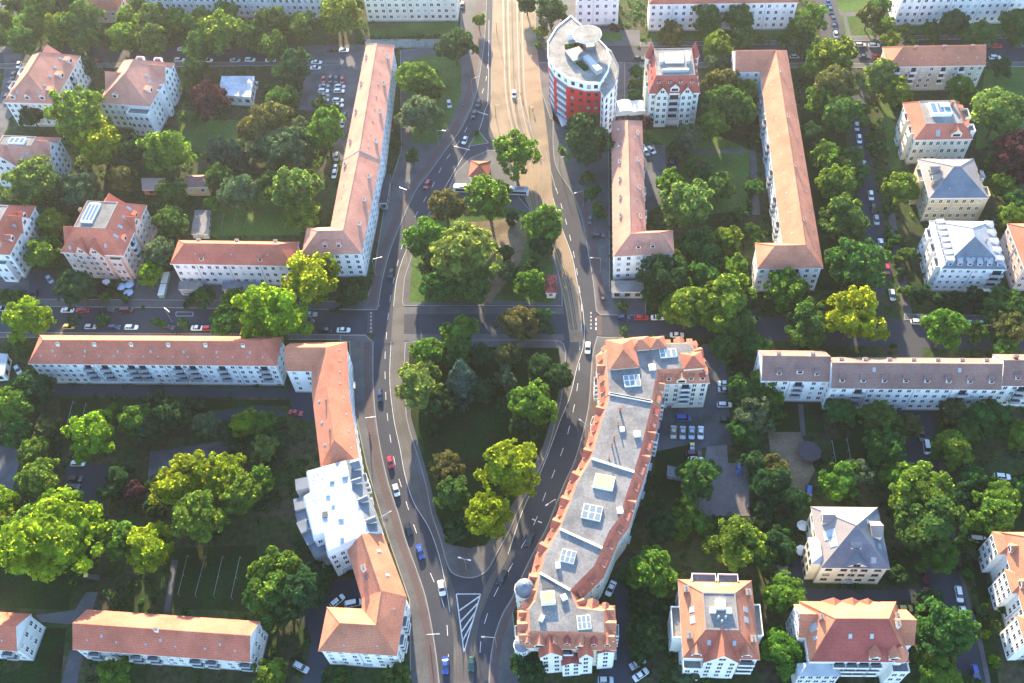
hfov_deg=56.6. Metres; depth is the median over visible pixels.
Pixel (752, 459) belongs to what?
tree
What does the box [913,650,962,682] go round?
tree
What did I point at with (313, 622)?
yard
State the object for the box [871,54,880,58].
car
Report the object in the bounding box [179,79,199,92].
tree
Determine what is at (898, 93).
tree
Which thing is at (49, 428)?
tree
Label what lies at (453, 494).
tree
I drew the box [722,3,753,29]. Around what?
tree
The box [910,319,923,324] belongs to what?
car
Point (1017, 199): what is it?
tree
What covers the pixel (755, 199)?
path
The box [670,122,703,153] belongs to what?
tree
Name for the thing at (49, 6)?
tree
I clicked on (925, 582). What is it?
car
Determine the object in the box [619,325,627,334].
shrub
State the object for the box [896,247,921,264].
tree
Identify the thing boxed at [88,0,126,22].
house
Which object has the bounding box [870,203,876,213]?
car
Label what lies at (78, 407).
lawn
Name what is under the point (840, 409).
tree
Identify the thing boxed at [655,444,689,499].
yard
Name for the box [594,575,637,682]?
driveway
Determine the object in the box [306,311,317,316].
car
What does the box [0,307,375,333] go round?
cross street
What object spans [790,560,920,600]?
driveway
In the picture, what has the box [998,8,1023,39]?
tree
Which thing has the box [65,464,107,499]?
yard
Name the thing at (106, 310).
car
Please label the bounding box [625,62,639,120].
yard
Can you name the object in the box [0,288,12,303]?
tree
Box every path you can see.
[36,592,97,623]
[62,650,81,682]
[164,560,177,611]
[364,342,436,682]
[368,0,482,305]
[404,307,563,313]
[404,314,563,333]
[404,334,563,340]
[470,214,526,302]
[491,357,596,682]
[575,193,605,310]
[690,149,745,153]
[750,150,759,214]
[798,404,805,435]
[838,12,856,15]
[842,12,850,36]
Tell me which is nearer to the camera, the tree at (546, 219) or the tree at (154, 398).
the tree at (154, 398)
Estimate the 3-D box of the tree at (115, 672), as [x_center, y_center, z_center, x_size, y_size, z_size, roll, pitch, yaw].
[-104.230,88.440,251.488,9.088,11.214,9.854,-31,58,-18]
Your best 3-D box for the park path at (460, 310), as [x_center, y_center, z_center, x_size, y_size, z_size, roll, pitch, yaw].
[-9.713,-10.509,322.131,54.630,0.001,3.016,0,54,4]
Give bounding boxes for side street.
[0,0,21,138]
[0,47,297,62]
[607,39,1023,61]
[815,0,891,310]
[898,345,984,682]
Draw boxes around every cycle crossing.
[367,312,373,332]
[596,316,601,334]
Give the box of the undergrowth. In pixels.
[0,0,1023,682]
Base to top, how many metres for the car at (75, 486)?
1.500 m
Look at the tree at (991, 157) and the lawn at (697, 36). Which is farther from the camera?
the lawn at (697, 36)
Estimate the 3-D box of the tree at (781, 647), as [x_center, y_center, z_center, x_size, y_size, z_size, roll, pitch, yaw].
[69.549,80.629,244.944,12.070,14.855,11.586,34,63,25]
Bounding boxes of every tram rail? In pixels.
[394,351,456,682]
[400,349,460,682]
[466,342,575,682]
[471,342,580,674]
[503,17,571,329]
[508,17,572,329]
[517,17,575,329]
[522,17,576,329]
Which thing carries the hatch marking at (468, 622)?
on the traffic island
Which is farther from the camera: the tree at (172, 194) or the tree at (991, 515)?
the tree at (172, 194)
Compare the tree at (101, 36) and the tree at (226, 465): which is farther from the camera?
the tree at (101, 36)
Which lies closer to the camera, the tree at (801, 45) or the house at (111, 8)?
the tree at (801, 45)
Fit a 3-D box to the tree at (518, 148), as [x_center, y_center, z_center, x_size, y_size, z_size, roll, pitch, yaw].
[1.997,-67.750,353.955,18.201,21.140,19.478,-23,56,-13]
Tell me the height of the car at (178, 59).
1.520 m
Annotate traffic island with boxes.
[457,595,479,647]
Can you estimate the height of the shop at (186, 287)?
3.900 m
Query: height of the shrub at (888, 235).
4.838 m
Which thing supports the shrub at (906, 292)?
on the ground at (250, 530)
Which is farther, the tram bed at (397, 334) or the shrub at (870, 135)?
the shrub at (870, 135)
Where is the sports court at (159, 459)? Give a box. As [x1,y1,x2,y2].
[146,440,227,497]
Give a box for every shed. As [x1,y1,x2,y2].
[0,353,11,380]
[141,178,164,194]
[667,465,683,481]
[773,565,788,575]
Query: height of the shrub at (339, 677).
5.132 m
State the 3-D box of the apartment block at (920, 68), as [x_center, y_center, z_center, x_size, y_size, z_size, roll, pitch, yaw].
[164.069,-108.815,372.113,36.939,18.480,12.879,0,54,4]
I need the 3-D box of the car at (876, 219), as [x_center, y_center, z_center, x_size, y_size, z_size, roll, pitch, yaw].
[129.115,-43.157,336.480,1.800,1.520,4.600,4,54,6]
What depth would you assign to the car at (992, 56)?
384.29 m
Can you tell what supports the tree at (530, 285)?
on the park lawn at (506, 292)
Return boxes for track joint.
[505,0,527,164]
[511,0,534,164]
[519,11,541,164]
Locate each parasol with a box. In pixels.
[102,279,109,284]
[117,283,124,290]
[124,289,132,296]
[125,281,133,288]
[796,545,804,555]
[797,520,806,530]
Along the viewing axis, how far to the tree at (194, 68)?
392.11 m
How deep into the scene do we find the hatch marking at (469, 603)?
262.31 m
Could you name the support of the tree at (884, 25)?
on the pavement at (871, 38)
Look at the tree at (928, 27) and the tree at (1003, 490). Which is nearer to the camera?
the tree at (1003, 490)
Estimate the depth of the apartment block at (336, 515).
264.82 m
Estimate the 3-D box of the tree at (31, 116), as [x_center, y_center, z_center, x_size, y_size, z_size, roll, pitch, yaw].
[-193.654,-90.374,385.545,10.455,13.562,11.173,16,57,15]
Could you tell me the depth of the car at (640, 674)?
247.65 m
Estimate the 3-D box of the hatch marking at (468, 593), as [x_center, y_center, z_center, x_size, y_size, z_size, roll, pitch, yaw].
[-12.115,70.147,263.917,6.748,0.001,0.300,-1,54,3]
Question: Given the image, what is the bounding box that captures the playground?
[768,432,814,499]
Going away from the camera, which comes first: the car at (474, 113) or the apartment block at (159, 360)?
the apartment block at (159, 360)
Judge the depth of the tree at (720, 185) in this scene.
337.11 m
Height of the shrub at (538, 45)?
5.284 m
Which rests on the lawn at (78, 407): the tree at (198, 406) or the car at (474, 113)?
the tree at (198, 406)
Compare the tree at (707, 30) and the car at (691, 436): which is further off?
the tree at (707, 30)
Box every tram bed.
[390,342,462,682]
[391,245,410,341]
[464,342,583,682]
[490,0,583,341]
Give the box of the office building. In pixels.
[547,15,618,133]
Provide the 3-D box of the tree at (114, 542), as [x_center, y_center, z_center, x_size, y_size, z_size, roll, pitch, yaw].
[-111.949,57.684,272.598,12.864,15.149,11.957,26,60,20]
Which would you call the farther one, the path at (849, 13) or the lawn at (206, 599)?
the path at (849, 13)
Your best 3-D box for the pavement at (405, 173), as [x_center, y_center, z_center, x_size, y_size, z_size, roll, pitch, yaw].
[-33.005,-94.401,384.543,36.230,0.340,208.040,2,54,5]
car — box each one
[10,71,16,78]
[13,364,21,374]
[16,61,21,67]
[32,288,37,298]
[45,275,53,283]
[61,307,74,312]
[62,324,74,329]
[67,476,82,482]
[67,484,80,489]
[70,460,85,466]
[76,307,89,312]
[84,324,96,329]
[101,307,114,312]
[107,324,120,329]
[124,324,137,329]
[161,325,174,330]
[174,57,184,61]
[191,325,201,330]
[202,325,210,330]
[230,58,240,61]
[245,57,255,61]
[289,409,303,416]
[292,661,309,673]
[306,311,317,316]
[310,65,320,69]
[311,60,321,64]
[318,88,328,92]
[318,326,331,332]
[319,83,329,87]
[321,76,325,82]
[327,48,337,52]
[328,75,332,82]
[329,594,344,606]
[331,169,336,178]
[332,98,343,102]
[333,88,344,93]
[334,75,338,83]
[334,84,345,88]
[334,152,339,160]
[337,327,350,332]
[339,48,348,52]
[340,76,344,83]
[377,389,382,401]
[387,456,393,468]
[388,268,393,277]
[392,484,399,496]
[404,521,412,534]
[415,544,424,558]
[423,179,430,188]
[437,580,445,595]
[442,656,448,673]
[446,99,451,107]
[460,1,464,8]
[462,136,467,143]
[468,655,474,671]
[471,110,476,117]
[475,98,481,106]
[496,570,508,585]
[511,89,515,97]
[524,532,535,547]
[585,342,590,353]
[587,215,592,224]
[592,232,604,237]
[598,677,613,682]
[605,580,616,596]
[617,314,629,320]
[629,660,645,670]
[632,668,648,681]
[633,56,643,60]
[634,314,647,320]
[644,147,649,155]
[646,145,655,154]
[651,314,663,320]
[667,156,678,160]
[667,160,678,165]
[670,332,683,337]
[670,425,676,438]
[679,426,685,439]
[686,450,701,456]
[688,426,694,439]
[697,426,703,439]
[717,387,728,392]
[717,401,731,407]
[718,380,727,386]
[719,417,731,423]
[735,462,741,474]
[751,316,760,321]
[790,54,799,58]
[827,6,832,13]
[830,15,835,22]
[831,23,836,29]
[833,30,837,38]
[854,42,865,46]
[854,122,859,130]
[856,134,861,143]
[858,54,869,58]
[868,42,879,47]
[868,190,873,200]
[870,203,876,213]
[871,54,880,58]
[873,215,879,224]
[877,238,883,246]
[884,264,890,274]
[888,289,895,300]
[897,605,912,611]
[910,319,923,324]
[919,430,924,441]
[922,575,929,590]
[954,586,963,602]
[970,664,980,678]
[989,54,1000,59]
[991,43,1002,47]
[994,473,1010,479]
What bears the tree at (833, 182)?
on the lawn at (826, 281)
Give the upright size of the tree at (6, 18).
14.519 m
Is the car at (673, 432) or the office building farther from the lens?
the office building
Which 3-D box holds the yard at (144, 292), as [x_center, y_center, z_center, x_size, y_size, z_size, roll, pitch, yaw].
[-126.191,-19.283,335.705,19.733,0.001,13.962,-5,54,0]
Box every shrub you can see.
[66,314,80,326]
[93,280,108,293]
[95,313,109,326]
[99,292,110,301]
[106,282,118,292]
[121,293,128,303]
[150,317,166,326]
[177,317,190,330]
[179,112,187,122]
[182,291,196,308]
[332,665,351,682]
[335,297,344,308]
[354,289,363,302]
[504,211,519,225]
[535,38,546,49]
[608,23,619,31]
[615,300,628,310]
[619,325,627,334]
[719,212,733,222]
[732,207,748,221]
[740,227,746,234]
[756,34,770,44]
[759,651,771,661]
[859,104,871,115]
[861,117,870,126]
[864,142,877,154]
[865,131,878,141]
[876,200,896,214]
[882,234,901,248]
[884,225,898,238]
[889,342,896,348]
[889,564,908,583]
[893,254,899,266]
[894,268,908,280]
[896,285,911,297]
[905,35,918,45]
[930,36,938,45]
[959,565,973,580]
[962,674,982,682]
[970,550,979,560]
[971,604,990,619]
[975,629,991,638]
[988,654,999,668]
[996,606,1005,613]
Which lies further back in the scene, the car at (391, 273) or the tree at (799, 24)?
the tree at (799, 24)
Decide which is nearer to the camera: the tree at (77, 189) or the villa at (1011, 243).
the villa at (1011, 243)
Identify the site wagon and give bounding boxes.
[158,284,167,297]
[161,272,170,285]
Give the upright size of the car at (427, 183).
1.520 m
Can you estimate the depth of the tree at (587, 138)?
345.76 m
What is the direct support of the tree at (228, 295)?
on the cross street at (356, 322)
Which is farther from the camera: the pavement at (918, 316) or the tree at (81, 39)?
the tree at (81, 39)
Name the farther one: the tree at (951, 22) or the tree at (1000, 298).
the tree at (951, 22)
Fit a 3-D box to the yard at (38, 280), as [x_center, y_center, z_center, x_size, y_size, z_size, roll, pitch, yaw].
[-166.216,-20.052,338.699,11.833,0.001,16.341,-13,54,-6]
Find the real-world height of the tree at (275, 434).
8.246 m
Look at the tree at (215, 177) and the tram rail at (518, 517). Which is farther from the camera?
the tree at (215, 177)
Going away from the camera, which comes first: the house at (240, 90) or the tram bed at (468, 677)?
the tram bed at (468, 677)
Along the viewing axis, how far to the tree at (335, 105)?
379.42 m
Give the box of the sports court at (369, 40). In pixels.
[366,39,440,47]
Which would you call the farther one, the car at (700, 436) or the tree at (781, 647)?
the car at (700, 436)
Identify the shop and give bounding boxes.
[178,281,202,294]
[222,282,259,294]
[379,174,391,209]
[611,281,643,297]
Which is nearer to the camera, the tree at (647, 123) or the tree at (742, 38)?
the tree at (647, 123)
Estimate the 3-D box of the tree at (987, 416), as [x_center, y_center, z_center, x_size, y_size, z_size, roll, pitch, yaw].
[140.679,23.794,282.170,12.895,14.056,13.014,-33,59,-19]
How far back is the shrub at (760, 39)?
394.28 m
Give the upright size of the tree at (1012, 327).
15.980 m
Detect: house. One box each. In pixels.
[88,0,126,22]
[220,76,255,105]
[513,572,618,676]
[531,528,611,601]
[550,457,643,576]
[582,393,660,502]
[593,336,709,428]
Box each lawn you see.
[0,552,69,609]
[0,628,65,682]
[60,398,289,424]
[167,545,256,611]
[176,110,213,149]
[200,120,245,141]
[210,200,299,235]
[370,22,457,36]
[404,55,460,142]
[409,205,556,302]
[409,347,559,547]
[470,134,486,144]
[600,32,621,40]
[643,128,749,213]
[650,30,784,40]
[774,402,823,431]
[791,62,846,289]
[830,435,871,469]
[836,0,871,35]
[880,99,901,169]
[895,25,1000,33]
[972,474,1023,682]
[975,67,1023,149]
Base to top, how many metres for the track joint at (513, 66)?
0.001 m
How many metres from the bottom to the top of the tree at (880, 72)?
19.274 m
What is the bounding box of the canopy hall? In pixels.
[615,99,646,119]
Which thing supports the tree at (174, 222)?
on the ground at (250, 530)
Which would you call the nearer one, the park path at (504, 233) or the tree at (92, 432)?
the tree at (92, 432)
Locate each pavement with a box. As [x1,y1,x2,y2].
[0,61,339,68]
[0,299,339,309]
[0,332,365,339]
[340,0,486,309]
[340,335,439,682]
[402,150,562,305]
[404,340,565,577]
[489,336,624,682]
[535,0,599,48]
[538,62,624,125]
[553,114,645,315]
[640,40,793,46]
[640,62,1023,67]
[850,34,1008,40]
[888,204,911,312]
[904,314,1008,320]
[938,459,990,682]
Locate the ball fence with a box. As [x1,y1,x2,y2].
[365,41,439,46]
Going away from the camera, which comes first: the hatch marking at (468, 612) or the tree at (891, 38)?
the hatch marking at (468, 612)
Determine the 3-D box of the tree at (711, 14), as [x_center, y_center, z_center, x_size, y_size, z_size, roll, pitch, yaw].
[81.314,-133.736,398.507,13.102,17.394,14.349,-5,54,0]
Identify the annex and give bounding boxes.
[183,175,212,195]
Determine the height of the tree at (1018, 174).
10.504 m
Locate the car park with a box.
[298,44,365,159]
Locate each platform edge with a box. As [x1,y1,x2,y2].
[491,8,492,79]
[516,60,536,138]
[545,150,555,189]
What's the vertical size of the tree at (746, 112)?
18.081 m
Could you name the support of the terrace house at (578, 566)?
on the ground at (250, 530)
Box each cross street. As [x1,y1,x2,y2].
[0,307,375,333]
[596,315,1023,349]
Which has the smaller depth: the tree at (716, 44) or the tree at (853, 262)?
the tree at (853, 262)
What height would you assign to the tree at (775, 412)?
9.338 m
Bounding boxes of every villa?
[0,135,73,187]
[0,205,47,281]
[3,44,91,126]
[60,193,157,280]
[99,56,182,135]
[642,42,699,126]
[667,573,763,680]
[785,597,916,682]
[800,506,890,583]
[894,100,975,164]
[909,158,990,220]
[917,219,1006,292]
[977,532,1023,659]
[999,223,1023,290]
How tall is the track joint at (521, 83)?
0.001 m
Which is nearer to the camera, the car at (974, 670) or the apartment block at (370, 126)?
the car at (974, 670)
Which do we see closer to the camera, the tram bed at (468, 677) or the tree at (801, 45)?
the tram bed at (468, 677)
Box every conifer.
[206,136,227,166]
[216,135,240,168]
[228,137,249,171]
[442,358,482,412]
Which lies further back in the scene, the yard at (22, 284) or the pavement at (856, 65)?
the pavement at (856, 65)
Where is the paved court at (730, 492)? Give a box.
[698,445,749,515]
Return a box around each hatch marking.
[456,593,480,594]
[456,594,463,651]
[458,596,479,610]
[460,603,477,621]
[461,612,475,631]
[464,594,480,651]
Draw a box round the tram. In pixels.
[453,183,528,195]
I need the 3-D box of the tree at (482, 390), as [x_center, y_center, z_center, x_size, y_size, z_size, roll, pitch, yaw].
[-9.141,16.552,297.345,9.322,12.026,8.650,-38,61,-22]
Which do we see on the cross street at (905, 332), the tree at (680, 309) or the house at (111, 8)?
the tree at (680, 309)
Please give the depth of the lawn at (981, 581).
258.27 m
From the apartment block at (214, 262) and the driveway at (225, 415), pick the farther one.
the apartment block at (214, 262)
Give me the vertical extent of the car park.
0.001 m
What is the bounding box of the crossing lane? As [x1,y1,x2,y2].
[447,568,494,591]
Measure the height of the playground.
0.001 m
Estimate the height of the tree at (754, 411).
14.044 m
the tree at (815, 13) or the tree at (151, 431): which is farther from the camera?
the tree at (815, 13)
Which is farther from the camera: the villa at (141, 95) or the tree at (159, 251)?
the villa at (141, 95)
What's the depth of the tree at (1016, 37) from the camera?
382.95 m
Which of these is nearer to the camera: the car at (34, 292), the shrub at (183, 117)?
the car at (34, 292)
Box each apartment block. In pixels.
[0,612,45,660]
[28,335,286,385]
[72,609,267,671]
[145,0,323,18]
[170,238,299,285]
[284,342,363,473]
[293,458,383,575]
[301,151,383,276]
[318,534,410,667]
[344,43,396,180]
[364,0,459,21]
[576,0,618,25]
[611,120,673,280]
[647,0,798,30]
[729,50,822,291]
[753,350,830,401]
[821,357,1002,410]
[881,44,985,90]
[887,0,1023,25]
[992,354,1023,406]
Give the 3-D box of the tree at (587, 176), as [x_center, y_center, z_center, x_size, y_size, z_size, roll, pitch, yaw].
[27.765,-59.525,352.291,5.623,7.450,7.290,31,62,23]
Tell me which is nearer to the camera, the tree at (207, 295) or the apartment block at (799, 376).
the apartment block at (799, 376)
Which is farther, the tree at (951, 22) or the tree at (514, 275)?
the tree at (951, 22)
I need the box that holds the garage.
[191,210,211,238]
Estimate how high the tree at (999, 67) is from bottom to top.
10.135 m
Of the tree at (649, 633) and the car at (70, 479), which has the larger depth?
the car at (70, 479)
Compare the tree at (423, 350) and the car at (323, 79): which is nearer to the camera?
the tree at (423, 350)
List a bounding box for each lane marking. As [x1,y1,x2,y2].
[385,52,488,656]
[389,348,449,611]
[393,58,488,305]
[480,189,581,649]
[508,199,584,552]
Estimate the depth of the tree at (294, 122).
364.52 m
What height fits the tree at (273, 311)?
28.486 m
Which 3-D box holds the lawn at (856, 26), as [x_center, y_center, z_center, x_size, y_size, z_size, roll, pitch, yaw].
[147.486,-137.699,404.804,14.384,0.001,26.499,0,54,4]
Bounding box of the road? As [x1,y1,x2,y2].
[373,0,596,682]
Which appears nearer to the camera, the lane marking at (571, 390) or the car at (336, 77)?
the lane marking at (571, 390)
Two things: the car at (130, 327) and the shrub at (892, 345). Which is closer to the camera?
the shrub at (892, 345)
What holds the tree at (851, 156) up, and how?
on the lawn at (826, 281)
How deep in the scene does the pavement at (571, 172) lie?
349.01 m
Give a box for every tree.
[0,0,25,13]
[0,9,14,29]
[0,24,12,48]
[0,153,66,207]
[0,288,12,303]
[0,385,33,426]
[0,484,21,510]
[0,484,109,583]
[0,507,16,527]
[1,295,56,342]
[1,419,35,448]
[3,500,36,530]
[7,26,40,56]
[7,287,30,302]
[12,5,47,42]
[12,338,32,353]
[12,368,57,408]
[12,457,60,497]
[16,436,49,463]
[18,105,45,129]
[23,234,61,267]
[24,0,59,15]
[32,414,63,442]
[35,207,70,239]
[37,487,83,505]
[42,12,68,44]
[43,84,112,139]
[46,35,65,52]
[52,168,104,206]
[52,268,98,309]
[55,0,80,12]
[56,0,105,35]
[60,409,114,464]
[65,25,101,55]
[71,117,125,167]
[78,54,96,77]
[94,655,131,682]
[95,482,121,503]
[95,519,138,561]
[96,29,113,46]
[104,402,121,422]
[105,21,140,54]
[105,461,135,490]
[107,166,138,192]
[115,4,138,24]
[116,402,151,436]
[118,131,145,163]
[121,479,145,499]
[125,520,174,574]
[129,0,146,14]
[133,410,165,442]
[134,2,167,31]
[134,23,167,56]
[135,130,196,174]
[137,259,162,286]
[138,388,164,411]
[140,236,175,267]
[142,496,166,519]
[143,475,157,492]
[147,202,163,224]
[148,449,214,506]
[151,205,188,239]
[152,393,191,434]
[153,179,188,207]
[161,7,187,36]
[170,485,230,543]
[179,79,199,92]
[180,5,214,31]
[181,29,209,60]
[181,54,208,82]
[186,397,207,413]
[188,79,231,121]
[191,411,221,438]
[195,286,215,308]
[197,8,242,55]
[202,451,246,496]
[203,196,220,212]
[204,161,231,189]
[209,304,243,335]
[212,0,238,21]
[216,173,262,209]
[217,423,233,446]
[219,286,244,312]
[219,471,261,515]
[228,406,257,436]
[230,282,314,342]
[232,18,263,51]
[236,116,255,140]
[241,587,252,609]
[244,101,293,140]
[245,138,274,163]
[246,545,302,615]
[246,570,291,630]
[247,463,274,495]
[250,410,276,435]
[250,434,280,462]
[251,657,288,682]
[254,6,289,35]
[255,30,271,43]
[255,169,278,205]
[256,29,288,62]
[259,126,310,169]
[264,85,300,120]
[267,430,286,449]
[269,598,307,627]
[271,46,312,87]
[271,165,324,205]
[280,250,340,305]
[282,196,321,231]
[283,564,332,616]
[286,10,321,43]
[287,115,313,139]
[304,106,345,148]
[306,559,332,581]
[311,94,329,108]
[316,0,362,37]
[328,103,340,112]
[340,291,359,307]
[343,0,364,9]
[381,661,411,682]
[393,94,444,132]
[394,61,436,95]
[394,360,442,408]
[400,216,446,257]
[405,147,418,165]
[409,337,446,365]
[416,74,445,99]
[418,246,438,275]
[418,267,456,301]
[421,388,455,417]
[427,449,465,485]
[428,188,467,224]
[429,219,502,284]
[432,475,471,510]
[433,27,479,65]
[439,314,479,346]
[441,336,471,367]
[443,514,470,543]
[450,268,495,304]
[462,487,514,540]
[463,173,513,220]
[467,378,495,403]
[469,342,493,367]
[471,12,485,27]
[473,437,540,496]
[489,342,522,367]
[492,305,539,340]
[492,365,516,392]
[493,128,541,181]
[494,245,514,260]
[494,259,516,280]
[495,394,511,414]
[506,377,558,425]
[508,416,541,440]
[509,266,524,283]
[509,650,547,682]
[512,269,544,298]
[516,0,537,15]
[520,203,562,239]
[523,255,540,273]
[526,352,553,384]
[528,234,554,255]
[531,307,554,335]
[532,23,549,37]
[535,0,567,29]
[541,361,573,392]
[557,111,614,165]
[578,170,595,184]
[582,185,601,200]
[592,201,607,218]
[625,544,677,597]
[625,613,668,654]
[627,78,642,88]
[628,64,643,78]
[628,89,642,100]
[628,641,655,667]
[629,584,671,617]
[636,253,687,303]
[641,116,653,132]
[643,510,678,542]
[655,167,686,195]
[656,19,687,47]
[656,293,675,323]
[658,178,714,228]
[660,286,707,328]
[667,142,684,157]
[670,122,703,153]
[671,493,700,520]
[671,659,699,682]
[672,249,689,264]
[672,512,694,540]
[674,457,722,500]
[679,225,720,257]
[680,153,698,174]
[687,233,726,264]
[687,259,722,292]
[688,168,715,183]
[691,510,714,536]
[692,4,722,30]
[693,273,757,333]
[697,108,730,141]
[697,157,714,171]
[700,23,719,37]
[700,68,739,96]
[700,84,741,116]
[701,29,734,58]
[701,513,770,571]
[704,55,731,73]
[704,170,736,202]
[708,328,742,365]
[712,224,743,253]
[718,252,751,285]
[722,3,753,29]
[723,308,756,341]
[724,88,758,126]
[725,419,763,449]
[727,372,764,406]
[729,25,757,49]
[729,77,758,101]
[733,394,775,433]
[735,330,772,362]
[736,448,766,480]
[741,222,761,238]
[742,178,764,197]
[747,465,772,494]
[749,369,776,393]
[750,513,773,532]
[753,539,777,578]
[754,493,778,518]
[759,624,803,682]
[760,453,789,475]
[760,524,796,566]
[761,388,784,407]
[762,568,806,614]
[763,266,810,312]
[763,466,792,498]
[767,403,786,425]
[776,33,791,48]
[779,483,811,514]
[784,296,828,349]
[785,13,818,42]
[788,32,815,60]
[794,648,805,668]
[797,51,828,80]
[800,3,827,30]
[800,120,823,148]
[804,36,822,57]
[804,84,832,117]
[809,139,844,168]
[812,63,859,97]
[813,34,856,71]
[814,163,857,199]
[817,192,870,240]
[817,461,863,501]
[818,285,890,341]
[820,94,866,134]
[823,398,856,428]
[824,237,892,288]
[837,146,869,171]
[843,162,870,189]
[844,458,875,494]
[849,46,859,58]
[855,3,883,30]
[855,57,898,97]
[857,399,902,434]
[862,426,906,466]
[867,0,892,19]
[870,141,890,158]
[873,16,896,34]
[877,461,911,489]
[879,29,901,46]
[879,75,914,107]
[879,171,920,206]
[888,460,954,512]
[892,412,923,441]
[893,494,968,554]
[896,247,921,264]
[897,22,916,39]
[909,283,932,304]
[912,589,945,618]
[913,596,980,658]
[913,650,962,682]
[915,538,959,574]
[919,308,971,351]
[920,20,939,39]
[928,434,947,461]
[930,429,974,472]
[931,291,950,307]
[933,8,970,40]
[939,398,972,425]
[945,74,978,103]
[948,290,968,307]
[949,479,980,511]
[951,534,976,560]
[953,415,985,444]
[955,462,988,490]
[958,19,997,44]
[960,398,1013,437]
[963,489,1020,534]
[964,320,991,345]
[965,285,988,306]
[970,86,1023,138]
[980,475,1021,506]
[981,286,1023,324]
[982,213,1001,230]
[984,136,1003,168]
[985,56,1012,78]
[987,172,1016,196]
[988,310,1023,343]
[989,333,1019,353]
[991,129,1023,175]
[994,203,1023,230]
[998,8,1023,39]
[1002,189,1023,208]
[1004,419,1023,449]
[1006,165,1023,185]
[1008,27,1023,47]
[1009,476,1023,501]
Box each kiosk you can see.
[468,161,490,181]
[545,275,556,297]
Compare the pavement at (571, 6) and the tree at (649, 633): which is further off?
the pavement at (571, 6)
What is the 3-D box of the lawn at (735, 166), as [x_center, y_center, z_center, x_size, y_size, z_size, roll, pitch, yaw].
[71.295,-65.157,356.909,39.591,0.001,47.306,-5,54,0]
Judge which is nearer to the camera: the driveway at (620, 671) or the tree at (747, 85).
the driveway at (620, 671)
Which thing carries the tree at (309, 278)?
on the pavement at (139, 303)
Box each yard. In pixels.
[0,272,29,294]
[0,446,20,489]
[28,270,61,298]
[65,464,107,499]
[130,271,179,299]
[172,283,279,299]
[300,593,331,682]
[328,577,361,605]
[600,29,639,45]
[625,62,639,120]
[644,145,665,212]
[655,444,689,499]
[657,343,731,509]
[896,410,933,471]
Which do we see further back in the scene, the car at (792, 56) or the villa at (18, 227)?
the car at (792, 56)
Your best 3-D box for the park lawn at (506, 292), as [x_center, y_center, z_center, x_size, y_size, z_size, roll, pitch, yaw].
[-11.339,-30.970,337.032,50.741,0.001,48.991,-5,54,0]
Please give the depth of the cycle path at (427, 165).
365.76 m
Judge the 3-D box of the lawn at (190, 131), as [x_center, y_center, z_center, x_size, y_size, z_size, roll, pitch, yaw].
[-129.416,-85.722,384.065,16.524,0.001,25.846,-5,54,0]
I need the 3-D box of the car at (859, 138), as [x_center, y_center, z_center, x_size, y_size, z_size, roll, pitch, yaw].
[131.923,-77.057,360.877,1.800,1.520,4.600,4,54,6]
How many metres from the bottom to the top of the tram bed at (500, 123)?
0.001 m
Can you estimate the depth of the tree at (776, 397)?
287.80 m
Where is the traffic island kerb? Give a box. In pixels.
[468,131,488,146]
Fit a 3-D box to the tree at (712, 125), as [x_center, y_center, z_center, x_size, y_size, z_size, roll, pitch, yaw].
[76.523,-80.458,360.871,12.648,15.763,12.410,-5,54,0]
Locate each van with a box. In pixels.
[119,307,133,313]
[344,598,361,607]
[675,414,690,421]
[805,485,811,500]
[922,439,930,454]
[968,535,985,542]
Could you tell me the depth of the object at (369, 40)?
410.91 m
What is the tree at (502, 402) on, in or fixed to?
on the park lawn at (473, 434)
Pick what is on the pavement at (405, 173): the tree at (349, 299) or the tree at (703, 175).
the tree at (349, 299)
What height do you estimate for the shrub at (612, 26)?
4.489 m
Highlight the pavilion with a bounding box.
[797,441,821,462]
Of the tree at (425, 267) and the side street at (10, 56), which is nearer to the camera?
the tree at (425, 267)
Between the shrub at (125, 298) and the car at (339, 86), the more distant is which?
the car at (339, 86)
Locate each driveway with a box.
[52,385,290,397]
[216,405,287,421]
[290,386,314,421]
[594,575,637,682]
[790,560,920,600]
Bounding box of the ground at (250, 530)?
[0,0,1023,682]
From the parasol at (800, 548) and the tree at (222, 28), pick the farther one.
the tree at (222, 28)
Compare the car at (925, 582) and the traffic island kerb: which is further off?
the traffic island kerb
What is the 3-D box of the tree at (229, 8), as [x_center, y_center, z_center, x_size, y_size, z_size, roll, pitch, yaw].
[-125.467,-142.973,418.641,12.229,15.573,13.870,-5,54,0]
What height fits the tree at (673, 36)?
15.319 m
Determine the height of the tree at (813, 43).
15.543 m
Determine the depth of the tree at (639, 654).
246.18 m
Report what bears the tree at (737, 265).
on the ground at (250, 530)
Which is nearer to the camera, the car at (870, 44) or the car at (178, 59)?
the car at (870, 44)

